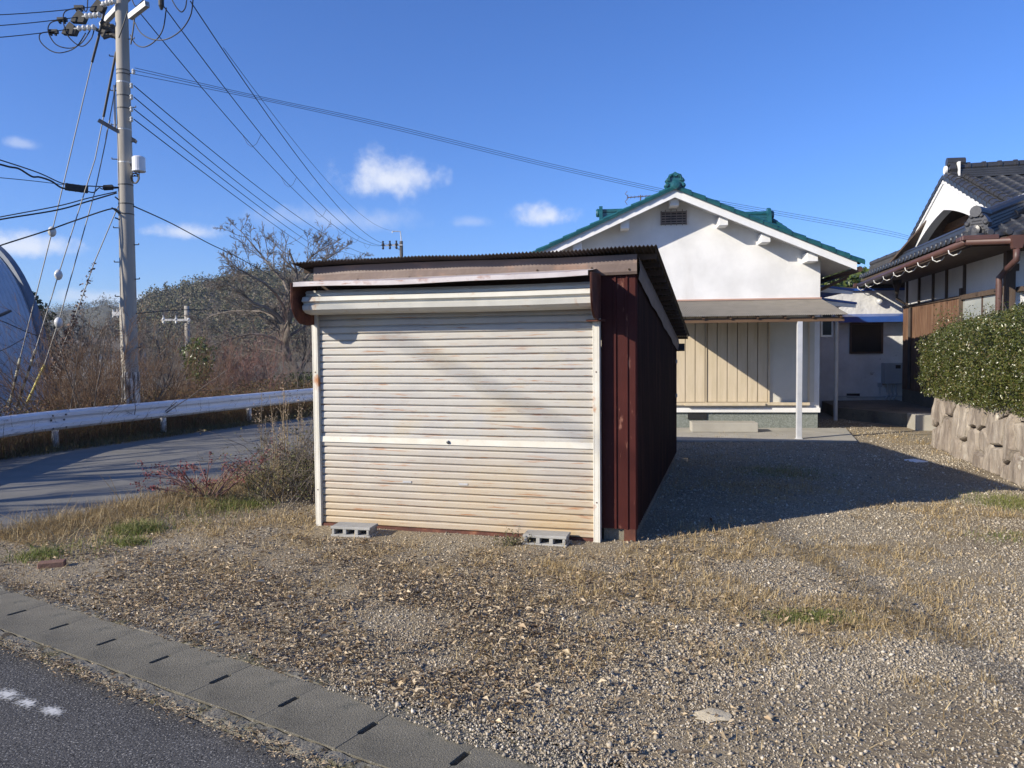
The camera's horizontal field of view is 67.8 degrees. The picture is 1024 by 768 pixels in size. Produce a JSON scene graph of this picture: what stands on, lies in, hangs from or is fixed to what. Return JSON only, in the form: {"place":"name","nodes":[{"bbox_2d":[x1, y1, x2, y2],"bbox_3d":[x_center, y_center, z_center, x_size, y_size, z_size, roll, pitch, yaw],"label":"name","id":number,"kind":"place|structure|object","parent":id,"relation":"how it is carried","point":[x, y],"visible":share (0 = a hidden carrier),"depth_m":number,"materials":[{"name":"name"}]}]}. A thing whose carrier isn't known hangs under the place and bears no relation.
{"place":"outdoors","nodes":[
{"label":"outdoors","id":0,"kind":"place"},
{"bbox_2d":[44,305,118,337],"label":"hill","id":1,"kind":"structure","parent":0,"point":[102,314],"depth_m":447.54,"materials":[{"name":"plant"}]},
{"bbox_2d":[40,292,119,337],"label":"forest","id":2,"kind":"object","parent":1,"relation":"on","point":[104,302],"visible":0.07,"depth_m":464.04,"materials":[{"name":"green plant"}]},
{"bbox_2d":[0,484,203,529],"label":"side road","id":3,"kind":"structure","parent":0,"point":[34,498],"depth_m":8.78,"materials":[{"name":"grey asphalt"}]},
{"bbox_2d":[52,338,152,378],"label":"farm building","id":4,"kind":"structure","parent":0,"point":[105,352],"depth_m":62.41,"materials":[{"name":"grey paint"}]},
{"bbox_2d":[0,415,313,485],"bbox_3d":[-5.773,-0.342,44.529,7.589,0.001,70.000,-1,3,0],"label":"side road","id":5,"kind":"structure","parent":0,"point":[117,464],"depth_m":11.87,"materials":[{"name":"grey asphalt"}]},
{"bbox_2d":[0,384,313,467],"bbox_3d":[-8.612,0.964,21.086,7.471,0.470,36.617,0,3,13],"label":"road bank","id":6,"kind":"structure","parent":0,"point":[134,438],"depth_m":14.57,"materials":[{"name":"brown plant"}]},
{"bbox_2d":[0,295,251,437],"bbox_3d":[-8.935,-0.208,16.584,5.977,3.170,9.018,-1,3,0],"label":"brown brush","id":7,"kind":"object","parent":6,"relation":"on","point":[66,388],"visible":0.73,"depth_m":14.76,"materials":[{"name":"brown plant"}]},
{"bbox_2d":[0,388,312,447],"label":"guardrail","id":8,"kind":"object","parent":6,"relation":"on","point":[80,417],"visible":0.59,"depth_m":14.67,"materials":[{"name":"silver metal"}]},
{"bbox_2d":[0,377,312,446],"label":"undergrowth","id":9,"kind":"object","parent":6,"relation":"on","point":[212,392],"visible":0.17,"depth_m":17.37,"materials":[{"name":"brown plant"}]},
{"bbox_2d":[181,214,372,383],"bbox_3d":[-7.764,-2.760,24.836,5.844,5.971,4.804,-2,3,-20],"label":"bare cherry tree","id":10,"kind":"object","parent":9,"relation":"on","point":[273,313],"visible":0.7,"depth_m":24.82,"materials":[{"name":"brown plant"}]},
{"bbox_2d":[0,646,318,767],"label":"front road","id":11,"kind":"structure","parent":0,"point":[85,728],"depth_m":3.34,"materials":[{"name":"grey asphalt"}]},
{"bbox_2d":[0,689,62,715],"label":"road marking","id":12,"kind":"object","parent":11,"relation":"on","point":[47,710],"visible":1,"depth_m":3.64,"materials":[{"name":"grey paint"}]},
{"bbox_2d":[0,582,617,767],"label":"drain channel","id":13,"kind":"object","parent":11,"relation":"on","point":[301,744],"visible":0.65,"depth_m":3.60,"materials":[{"name":"concrete"}]},
{"bbox_2d":[0,592,47,616],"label":"drain cover","id":14,"kind":"object","parent":13,"relation":"on","point":[11,603],"visible":0.54,"depth_m":5.00,"materials":[{"name":"concrete"}]},
{"bbox_2d":[0,603,91,638],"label":"drain cover","id":15,"kind":"object","parent":13,"relation":"on","point":[36,620],"visible":0.67,"depth_m":4.69,"materials":[{"name":"concrete"}]},
{"bbox_2d":[25,616,139,656],"bbox_3d":[-2.507,1.486,4.454,0.488,0.050,0.400,1,3,31],"label":"drain cover","id":16,"kind":"object","parent":13,"relation":"on","point":[78,636],"visible":0.69,"depth_m":4.43,"materials":[{"name":"concrete"}]},
{"bbox_2d":[72,631,189,674],"bbox_3d":[-2.089,1.492,4.200,0.488,0.050,0.400,1,3,31],"label":"drain cover","id":17,"kind":"object","parent":13,"relation":"on","point":[129,652],"visible":0.68,"depth_m":4.17,"materials":[{"name":"concrete"}]},
{"bbox_2d":[125,647,250,696],"bbox_3d":[-1.671,1.499,3.947,0.488,0.050,0.400,1,3,31],"label":"drain cover","id":18,"kind":"object","parent":13,"relation":"on","point":[183,673],"visible":0.67,"depth_m":3.92,"materials":[{"name":"concrete"}]},
{"bbox_2d":[185,665,319,721],"bbox_3d":[-1.252,1.508,3.694,0.488,0.050,0.400,1,3,31],"label":"drain cover","id":19,"kind":"object","parent":13,"relation":"on","point":[257,691],"visible":0.69,"depth_m":3.67,"materials":[{"name":"concrete"}]},
{"bbox_2d":[255,685,395,750],"bbox_3d":[-0.834,1.515,3.441,0.488,0.050,0.400,1,3,31],"label":"drain cover","id":20,"kind":"object","parent":13,"relation":"on","point":[331,720],"visible":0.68,"depth_m":3.41,"materials":[{"name":"concrete"}]},
{"bbox_2d":[0,574,688,767],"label":"leaf litter","id":21,"kind":"object","parent":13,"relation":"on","point":[87,675],"visible":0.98,"depth_m":3.83,"materials":[{"name":"brown plant"}]},
{"bbox_2d":[336,710,484,767],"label":"drain cover","id":22,"kind":"object","parent":13,"relation":"on","point":[389,741],"visible":0.8,"depth_m":3.16,"materials":[{"name":"concrete"}]},
{"bbox_2d":[449,737,582,767],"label":"drain cover","id":23,"kind":"object","parent":13,"relation":"on","point":[482,757],"visible":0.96,"depth_m":3.04,"materials":[{"name":"concrete"}]},
{"bbox_2d":[148,285,301,362],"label":"hill","id":24,"kind":"structure","parent":0,"point":[216,333],"depth_m":148.52,"materials":[{"name":"plant"}]},
{"bbox_2d":[110,259,313,361],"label":"hillside forest","id":25,"kind":"object","parent":24,"relation":"on","point":[162,300],"visible":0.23,"depth_m":181.58,"materials":[{"name":"green plant"}]},
{"bbox_2d":[5,362,635,767],"bbox_3d":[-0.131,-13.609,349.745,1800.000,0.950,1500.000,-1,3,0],"label":"ground","id":26,"kind":"structure","parent":0,"point":[261,392],"depth_m":41.82,"materials":[{"name":"soil"}]},
{"bbox_2d":[0,246,54,415],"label":"curved warehouse","id":27,"kind":"structure","parent":26,"relation":"on","point":[13,281],"depth_m":25.80,"materials":[{"name":"blue metal"}]},
{"bbox_2d":[31,289,72,353],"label":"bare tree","id":28,"kind":"object","parent":26,"relation":"on","point":[40,305],"visible":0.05,"depth_m":44.02,"materials":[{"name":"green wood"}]},
{"bbox_2d":[42,310,71,356],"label":"bare tree","id":29,"kind":"object","parent":26,"relation":"on","point":[64,317],"visible":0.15,"depth_m":40.64,"materials":[{"name":"brown plant"}]},
{"bbox_2d":[45,321,102,390],"bbox_3d":[-17.791,-0.820,29.982,1.956,3.428,2.693,2,4,43],"label":"bare tree","id":30,"kind":"object","parent":26,"relation":"on","point":[77,330],"visible":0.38,"depth_m":30.00,"materials":[{"name":"brown plant"}]},
{"bbox_2d":[40,305,119,389],"bbox_3d":[-18.969,-1.410,33.797,3.784,4.287,3.020,-3,3,-39],"label":"bare tree","id":31,"kind":"object","parent":26,"relation":"on","point":[81,331],"visible":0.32,"depth_m":33.72,"materials":[{"name":"brown plant"}]},
{"bbox_2d":[70,310,119,392],"bbox_3d":[-17.925,-1.204,32.888,1.970,3.917,3.242,-2,3,-33],"label":"bare tree","id":32,"kind":"object","parent":26,"relation":"on","point":[85,337],"visible":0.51,"depth_m":32.81,"materials":[{"name":"brown plant"}]},
{"bbox_2d":[39,0,193,431],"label":"utility pole","id":33,"kind":"object","parent":26,"relation":"on","point":[129,163],"visible":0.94,"depth_m":15.20,"materials":[{"name":"concrete"}]},
{"bbox_2d":[0,6,96,14],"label":"overhead line","id":34,"kind":"object","parent":33,"relation":"attached to","point":[48,11],"visible":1,"depth_m":14.80,"materials":[{"name":"black rubber"}]},
{"bbox_2d":[8,7,106,406],"bbox_3d":[-8.810,-3.648,14.818,1.951,8.137,0.161,-2,3,-35],"label":"guy wire","id":35,"kind":"object","parent":33,"relation":"attached to","point":[52,233],"visible":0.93,"depth_m":14.81,"materials":[{"name":"metal"}]},
{"bbox_2d":[0,192,116,219],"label":"overhead line","id":36,"kind":"object","parent":33,"relation":"attached to","point":[57,209],"visible":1,"depth_m":14.75,"materials":[{"name":"black rubber"}]},
{"bbox_2d":[0,191,116,217],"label":"overhead line","id":37,"kind":"object","parent":33,"relation":"attached to","point":[57,206],"visible":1,"depth_m":14.74,"materials":[{"name":"black rubber"}]},
{"bbox_2d":[0,208,118,245],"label":"overhead line","id":38,"kind":"object","parent":33,"relation":"attached to","point":[59,226],"visible":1,"depth_m":14.75,"materials":[{"name":"black rubber"}]},
{"bbox_2d":[0,159,118,187],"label":"overhead line","id":39,"kind":"object","parent":33,"relation":"attached to","point":[52,178],"visible":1,"depth_m":14.57,"materials":[{"name":"black rubber"}]},
{"bbox_2d":[65,183,87,192],"bbox_3d":[-8.536,-3.839,14.935,0.406,0.162,0.102,-2,3,-30],"label":"splice case","id":40,"kind":"object","parent":39,"relation":"hanging from","point":[75,187],"visible":1,"depth_m":14.89,"materials":[{"name":"black plastic"}]},
{"bbox_2d":[0,164,65,188],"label":"overhead line","id":41,"kind":"object","parent":40,"relation":"attached to","point":[53,182],"visible":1,"depth_m":14.24,"materials":[{"name":"black rubber"}]},
{"bbox_2d":[15,51,115,406],"bbox_3d":[-8.667,-3.136,14.853,1.948,7.106,0.179,-2,3,-33],"label":"guy wire","id":42,"kind":"object","parent":33,"relation":"attached to","point":[58,274],"visible":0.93,"depth_m":14.89,"materials":[{"name":"metal"}]},
{"bbox_2d":[26,84,115,402],"bbox_3d":[-8.563,-2.885,14.857,1.777,6.489,0.150,-3,3,-37],"label":"guy wire","id":43,"kind":"object","parent":33,"relation":"attached to","point":[58,322],"visible":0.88,"depth_m":14.86,"materials":[{"name":"metal"}]},
{"bbox_2d":[43,206,117,378],"bbox_3d":[-8.500,-1.833,15.030,1.387,3.460,0.368,-2,3,-21],"label":"guy wire","id":44,"kind":"object","parent":33,"relation":"attached to","point":[74,319],"visible":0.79,"depth_m":15.04,"materials":[{"name":"metal"}]},
{"bbox_2d":[133,206,272,276],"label":"overhead line","id":45,"kind":"object","parent":33,"relation":"attached to","point":[190,233],"visible":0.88,"depth_m":19.91,"materials":[{"name":"black rubber"}]},
{"bbox_2d":[134,119,311,250],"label":"overhead line","id":46,"kind":"object","parent":33,"relation":"attached to","point":[205,173],"visible":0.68,"depth_m":19.86,"materials":[{"name":"black rubber"}]},
{"bbox_2d":[134,109,334,257],"bbox_3d":[-10.258,-7.455,37.391,0.021,1.983,44.930,-1,3,-7],"label":"overhead line","id":47,"kind":"object","parent":33,"relation":"attached to","point":[210,169],"visible":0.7,"depth_m":20.01,"materials":[{"name":"black rubber"}]},
{"bbox_2d":[134,97,352,254],"bbox_3d":[-9.880,-7.893,37.371,0.021,2.381,44.846,-1,3,-6],"label":"overhead line","id":48,"kind":"object","parent":33,"relation":"attached to","point":[215,164],"visible":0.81,"depth_m":20.26,"materials":[{"name":"black rubber"}]},
{"bbox_2d":[133,85,367,254],"bbox_3d":[-9.182,-7.967,37.368,0.021,2.121,44.723,-1,3,-4],"label":"overhead line","id":49,"kind":"object","parent":33,"relation":"attached to","point":[223,159],"visible":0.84,"depth_m":20.27,"materials":[{"name":"black rubber"}]},
{"bbox_2d":[135,74,907,239],"bbox_3d":[2.671,-5.528,20.969,23.361,2.054,1.353,-2,3,-26],"label":"overhead line","id":50,"kind":"object","parent":33,"relation":"attached to","point":[456,144],"visible":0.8,"depth_m":19.19,"materials":[{"name":"black rubber"}]},
{"bbox_2d":[135,70,908,237],"bbox_3d":[2.671,-5.587,20.966,23.358,2.024,1.354,-2,3,-26],"label":"overhead line","id":51,"kind":"object","parent":33,"relation":"attached to","point":[471,146],"visible":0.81,"depth_m":19.36,"materials":[{"name":"black rubber"}]},
{"bbox_2d":[136,68,907,235],"bbox_3d":[2.670,-5.638,20.964,23.356,2.020,1.354,-2,3,-26],"label":"overhead line","id":52,"kind":"object","parent":33,"relation":"attached to","point":[471,144],"visible":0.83,"depth_m":19.35,"materials":[{"name":"black rubber"}]},
{"bbox_2d":[102,316,162,365],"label":"bare tree","id":53,"kind":"object","parent":26,"relation":"on","point":[147,328],"visible":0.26,"depth_m":47.89,"materials":[{"name":"brown plant"}]},
{"bbox_2d":[141,346,168,396],"bbox_3d":[-11.276,-0.041,23.863,0.819,2.294,1.028,0,3,9],"label":"sapling","id":54,"kind":"object","parent":26,"relation":"on","point":[151,367],"visible":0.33,"depth_m":23.98,"materials":[{"name":"brown plant"}]},
{"bbox_2d":[1,301,312,409],"bbox_3d":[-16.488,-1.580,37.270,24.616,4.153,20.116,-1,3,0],"label":"brush","id":55,"kind":"object","parent":26,"relation":"on","point":[193,349],"visible":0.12,"depth_m":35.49,"materials":[{"name":"brown plant"}]},
{"bbox_2d":[110,315,219,386],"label":"bare tree","id":56,"kind":"object","parent":26,"relation":"on","point":[156,342],"visible":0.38,"depth_m":43.54,"materials":[{"name":"brown plant"}]},
{"bbox_2d":[161,306,191,395],"bbox_3d":[-15.742,-1.542,35.915,1.342,4.260,0.366,-1,3,0],"label":"utility pole","id":57,"kind":"object","parent":26,"relation":"on","point":[185,319],"visible":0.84,"depth_m":35.78,"materials":[{"name":"concrete"}]},
{"bbox_2d":[151,304,220,365],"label":"bare tree","id":58,"kind":"object","parent":26,"relation":"on","point":[169,328],"visible":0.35,"depth_m":49.10,"materials":[{"name":"brown plant"}]},
{"bbox_2d":[178,337,216,394],"bbox_3d":[-8.227,-0.009,20.046,1.011,2.525,1.000,-1,3,0],"label":"laurel shrub","id":59,"kind":"object","parent":26,"relation":"on","point":[198,345],"visible":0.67,"depth_m":19.90,"materials":[{"name":"green plant"}]},
{"bbox_2d":[209,341,237,387],"bbox_3d":[-8.384,-0.042,22.242,1.330,2.393,0.808,2,4,43],"label":"sapling","id":60,"kind":"object","parent":26,"relation":"on","point":[229,363],"visible":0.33,"depth_m":22.02,"materials":[{"name":"brown plant"}]},
{"bbox_2d":[222,346,254,393],"bbox_3d":[-8.243,-0.011,22.939,0.974,2.259,1.398,-1,3,-19],"label":"sapling","id":61,"kind":"object","parent":26,"relation":"on","point":[240,366],"visible":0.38,"depth_m":22.77,"materials":[{"name":"brown plant"}]},
{"bbox_2d":[179,293,309,396],"bbox_3d":[-7.755,-0.681,22.198,3.824,3.572,8.269,-1,3,-13],"label":"red brush","id":62,"kind":"object","parent":26,"relation":"on","point":[247,368],"visible":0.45,"depth_m":20.75,"materials":[{"name":"brown plant"}]},
{"bbox_2d":[240,351,279,390],"bbox_3d":[-7.566,0.054,22.843,1.156,2.129,1.522,-1,3,-14],"label":"sapling","id":63,"kind":"object","parent":26,"relation":"on","point":[261,366],"visible":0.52,"depth_m":22.60,"materials":[{"name":"brown plant"}]},
{"bbox_2d":[263,372,312,390],"bbox_3d":[-6.373,0.353,23.001,2.098,1.493,2.107,-2,3,-26],"label":"shrub","id":64,"kind":"object","parent":26,"relation":"on","point":[306,377],"visible":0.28,"depth_m":22.84,"materials":[{"name":"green plant"}]},
{"bbox_2d":[381,231,402,256],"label":"utility pole","id":65,"kind":"object","parent":26,"relation":"on","point":[396,244],"visible":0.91,"depth_m":59.41,"materials":[{"name":"metal"}]},
{"bbox_2d":[141,14,373,245],"bbox_3d":[-8.731,-8.732,37.333,0.020,2.163,44.687,-1,3,-4],"label":"overhead line","id":66,"kind":"object","parent":65,"relation":"attached to","point":[229,119],"visible":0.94,"depth_m":20.22,"materials":[{"name":"black rubber"}]},
{"bbox_2d":[164,7,384,245],"bbox_3d":[-8.114,-8.673,36.935,0.020,2.347,45.511,-1,3,-4],"label":"overhead line","id":67,"kind":"object","parent":65,"relation":"attached to","point":[246,115],"visible":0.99,"depth_m":19.08,"materials":[{"name":"black rubber"}]},
{"bbox_2d":[190,1,392,244],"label":"overhead line","id":68,"kind":"object","parent":65,"relation":"attached to","point":[265,111],"visible":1,"depth_m":18.76,"materials":[{"name":"black rubber"}]},
{"bbox_2d":[820,266,869,286],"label":"broadleaf tree","id":69,"kind":"object","parent":26,"relation":"on","point":[850,280],"visible":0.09,"depth_m":25.70,"materials":[{"name":"green plant"}]},
{"bbox_2d":[0,419,1023,767],"bbox_3d":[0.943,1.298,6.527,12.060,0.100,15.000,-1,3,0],"label":"yard","id":70,"kind":"structure","parent":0,"point":[944,479],"depth_m":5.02,"materials":[{"name":"beige gravel"}]},
{"bbox_2d":[37,559,65,568],"bbox_3d":[-3.534,1.387,5.852,0.180,0.055,0.090,-2,3,-20],"label":"brick","id":71,"kind":"object","parent":70,"relation":"on","point":[55,563],"visible":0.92,"depth_m":5.82,"materials":[{"name":"red brick"}]},
{"bbox_2d":[1,492,308,565],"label":"grass","id":72,"kind":"structure","parent":70,"relation":"on","point":[131,527],"depth_m":6.89,"materials":[{"name":"plant"}]},
{"bbox_2d":[0,455,314,559],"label":"verge grass","id":73,"kind":"structure","parent":70,"relation":"on","point":[17,530],"depth_m":7.49,"materials":[{"name":"brown plant"}]},
{"bbox_2d":[130,438,288,499],"bbox_3d":[-3.327,1.025,8.435,1.614,0.839,1.149,-2,3,-24],"label":"red berry shrub","id":74,"kind":"object","parent":70,"relation":"on","point":[177,480],"visible":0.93,"depth_m":8.25,"materials":[{"name":"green plant"}]},
{"bbox_2d":[179,397,314,508],"bbox_3d":[-2.503,0.766,8.560,1.657,1.206,2.732,0,3,21],"label":"tangled bush","id":75,"kind":"object","parent":70,"relation":"on","point":[302,472],"visible":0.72,"depth_m":8.29,"materials":[{"name":"brown plant"}]},
{"bbox_2d":[251,385,276,467],"bbox_3d":[-3.087,0.626,9.585,0.305,1.224,0.448,-1,3,0],"label":"tall weed","id":76,"kind":"object","parent":70,"relation":"on","point":[260,415],"visible":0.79,"depth_m":9.53,"materials":[{"name":"brown plant"}]},
{"bbox_2d":[261,386,288,494],"bbox_3d":[-2.692,0.622,8.690,0.368,1.309,0.398,-1,3,0],"label":"tall weed","id":77,"kind":"object","parent":70,"relation":"on","point":[282,475],"visible":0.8,"depth_m":8.71,"materials":[{"name":"brown plant"}]},
{"bbox_2d":[266,414,284,500],"bbox_3d":[-2.605,0.789,8.382,0.180,1.001,0.259,2,4,42],"label":"tall weed","id":78,"kind":"object","parent":70,"relation":"on","point":[272,422],"visible":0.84,"depth_m":8.36,"materials":[{"name":"brown plant"}]},
{"bbox_2d":[274,382,307,484],"bbox_3d":[-2.549,0.618,8.802,0.379,1.302,0.302,-1,3,-16],"label":"tall weed","id":79,"kind":"object","parent":70,"relation":"on","point":[287,416],"visible":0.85,"depth_m":8.82,"materials":[{"name":"brown plant"}]},
{"bbox_2d":[331,522,377,537],"bbox_3d":[-1.403,1.303,6.794,0.375,0.096,0.185,0,3,13],"label":"concrete block","id":80,"kind":"object","parent":70,"relation":"on","point":[350,529],"depth_m":6.74,"materials":[{"name":"grey concrete"}]},
{"bbox_2d":[290,245,689,542],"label":"garage","id":81,"kind":"structure","parent":70,"relation":"on","point":[489,394],"depth_m":6.69,"materials":[{"name":"metal"}]},
{"bbox_2d":[0,503,1022,767],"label":"dead leaves","id":82,"kind":"object","parent":70,"relation":"on","point":[424,597],"visible":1,"depth_m":4.74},
{"bbox_2d":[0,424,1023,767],"bbox_3d":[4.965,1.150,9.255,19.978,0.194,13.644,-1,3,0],"label":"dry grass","id":83,"kind":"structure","parent":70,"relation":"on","point":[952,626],"depth_m":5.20,"materials":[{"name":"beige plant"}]},
{"bbox_2d":[492,525,531,546],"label":"weed","id":84,"kind":"object","parent":70,"relation":"on","point":[508,539],"visible":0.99,"depth_m":6.38,"materials":[{"name":"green plant"}]},
{"bbox_2d":[523,530,570,546],"bbox_3d":[0.294,1.304,6.420,0.375,0.096,0.185,0,3,15],"label":"concrete block","id":85,"kind":"object","parent":70,"relation":"on","point":[550,538],"depth_m":6.37,"materials":[{"name":"grey concrete"}]},
{"bbox_2d":[690,708,731,721],"bbox_3d":[0.879,1.465,3.382,0.189,0.008,0.136,-1,3,0],"label":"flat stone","id":86,"kind":"object","parent":70,"relation":"on","point":[703,715],"visible":0.98,"depth_m":3.37,"materials":[{"name":"beige stone"}]},
{"bbox_2d":[700,461,1023,627],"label":"green grass","id":87,"kind":"structure","parent":70,"relation":"on","point":[822,614],"depth_m":6.63,"materials":[{"name":"green plant"}]},
{"bbox_2d":[931,396,1023,487],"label":"stone retaining wall","id":88,"kind":"structure","parent":70,"relation":"on","point":[989,441],"depth_m":10.08,"materials":[{"name":"beige stone"}]},
{"bbox_2d":[914,298,1023,417],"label":"hedge","id":89,"kind":"object","parent":88,"relation":"on","point":[978,361],"visible":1,"depth_m":9.89,"materials":[{"name":"green plant"}]},
{"bbox_2d":[0,0,1023,311],"label":"sky","id":90,"kind":"structure","parent":0,"point":[853,112],"materials":[{"name":"blue"}]},
{"bbox_2d":[677,428,856,442],"bbox_3d":[3.233,0.968,14.271,6.400,0.085,2.130,0,3,7],"label":"house apron","id":91,"kind":"object","parent":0,"point":[833,435],"visible":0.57,"depth_m":13.73,"materials":[{"name":"concrete"}]},
{"bbox_2d":[690,421,757,431],"bbox_3d":[4.043,0.812,14.580,1.217,0.179,0.420,0,3,7],"label":"concrete step","id":92,"kind":"object","parent":91,"relation":"on","point":[723,426],"visible":1,"depth_m":14.39,"materials":[{"name":"grey concrete"}]},
{"bbox_2d":[818,410,931,434],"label":"yard","id":93,"kind":"structure","parent":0,"point":[824,416],"depth_m":15.47,"materials":[{"name":"soil"}]},
{"bbox_2d":[532,172,864,438],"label":"white house","id":94,"kind":"structure","parent":93,"relation":"on","point":[752,303],"depth_m":15.03,"materials":[{"name":"paint"}]},
{"bbox_2d":[820,285,856,419],"bbox_3d":[6.911,-0.718,17.890,1.033,3.048,3.900,0,3,7],"label":"side extension","id":95,"kind":"object","parent":93,"relation":"on","point":[826,328],"visible":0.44,"depth_m":16.68,"materials":[{"name":"grey paint"}]},
{"bbox_2d":[820,315,832,336],"bbox_3d":[6.931,-1.349,16.770,0.260,0.620,0.053,0,3,7],"label":"window","id":96,"kind":"structure","parent":95,"relation":"in","point":[826,327],"depth_m":16.75,"materials":[{"name":"grey glass"}]},
{"bbox_2d":[819,286,904,409],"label":"stucco outbuilding","id":97,"kind":"structure","parent":93,"relation":"on","point":[870,339],"depth_m":19.49,"materials":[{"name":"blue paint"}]},
{"bbox_2d":[849,323,882,353],"bbox_3d":[9.058,-1.171,19.477,0.823,0.790,0.044,0,3,5],"label":"window","id":98,"kind":"structure","parent":97,"relation":"in","point":[864,338],"depth_m":19.46,"materials":[{"name":"black glass"}]},
{"bbox_2d":[881,363,901,399],"bbox_3d":[9.692,0.006,19.375,0.500,1.084,0.245,0,3,5],"label":"water heater","id":99,"kind":"object","parent":97,"relation":"attached to","point":[891,373],"visible":0.77,"depth_m":19.26,"materials":[{"name":"grey metal"}]},
{"bbox_2d":[907,413,936,430],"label":"concrete kerb block","id":100,"kind":"structure","parent":93,"relation":"on","point":[919,421],"depth_m":14.71,"materials":[{"name":"grey concrete"}]},
{"bbox_2d":[853,157,1023,407],"bbox_3d":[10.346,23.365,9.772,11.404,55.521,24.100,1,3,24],"label":"black tiled house","id":101,"kind":"structure","parent":93,"relation":"on","point":[962,248],"depth_m":15.21,"materials":[{"name":"tile"}]},
{"bbox_2d":[960,289,1002,319],"bbox_3d":[8.567,-1.131,13.908,0.078,1.110,2.025,0,3,13],"label":"window","id":102,"kind":"structure","parent":101,"relation":"in","point":[977,299],"depth_m":14.08,"materials":[{"name":"white glass"}]},
{"bbox_2d":[822,400,931,425],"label":"raised pavement","id":103,"kind":"structure","parent":0,"point":[892,412],"depth_m":16.85,"materials":[{"name":"concrete"}]},
{"bbox_2d":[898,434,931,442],"bbox_3d":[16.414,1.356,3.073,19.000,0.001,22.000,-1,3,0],"label":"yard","id":104,"kind":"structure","parent":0,"point":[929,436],"depth_m":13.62,"materials":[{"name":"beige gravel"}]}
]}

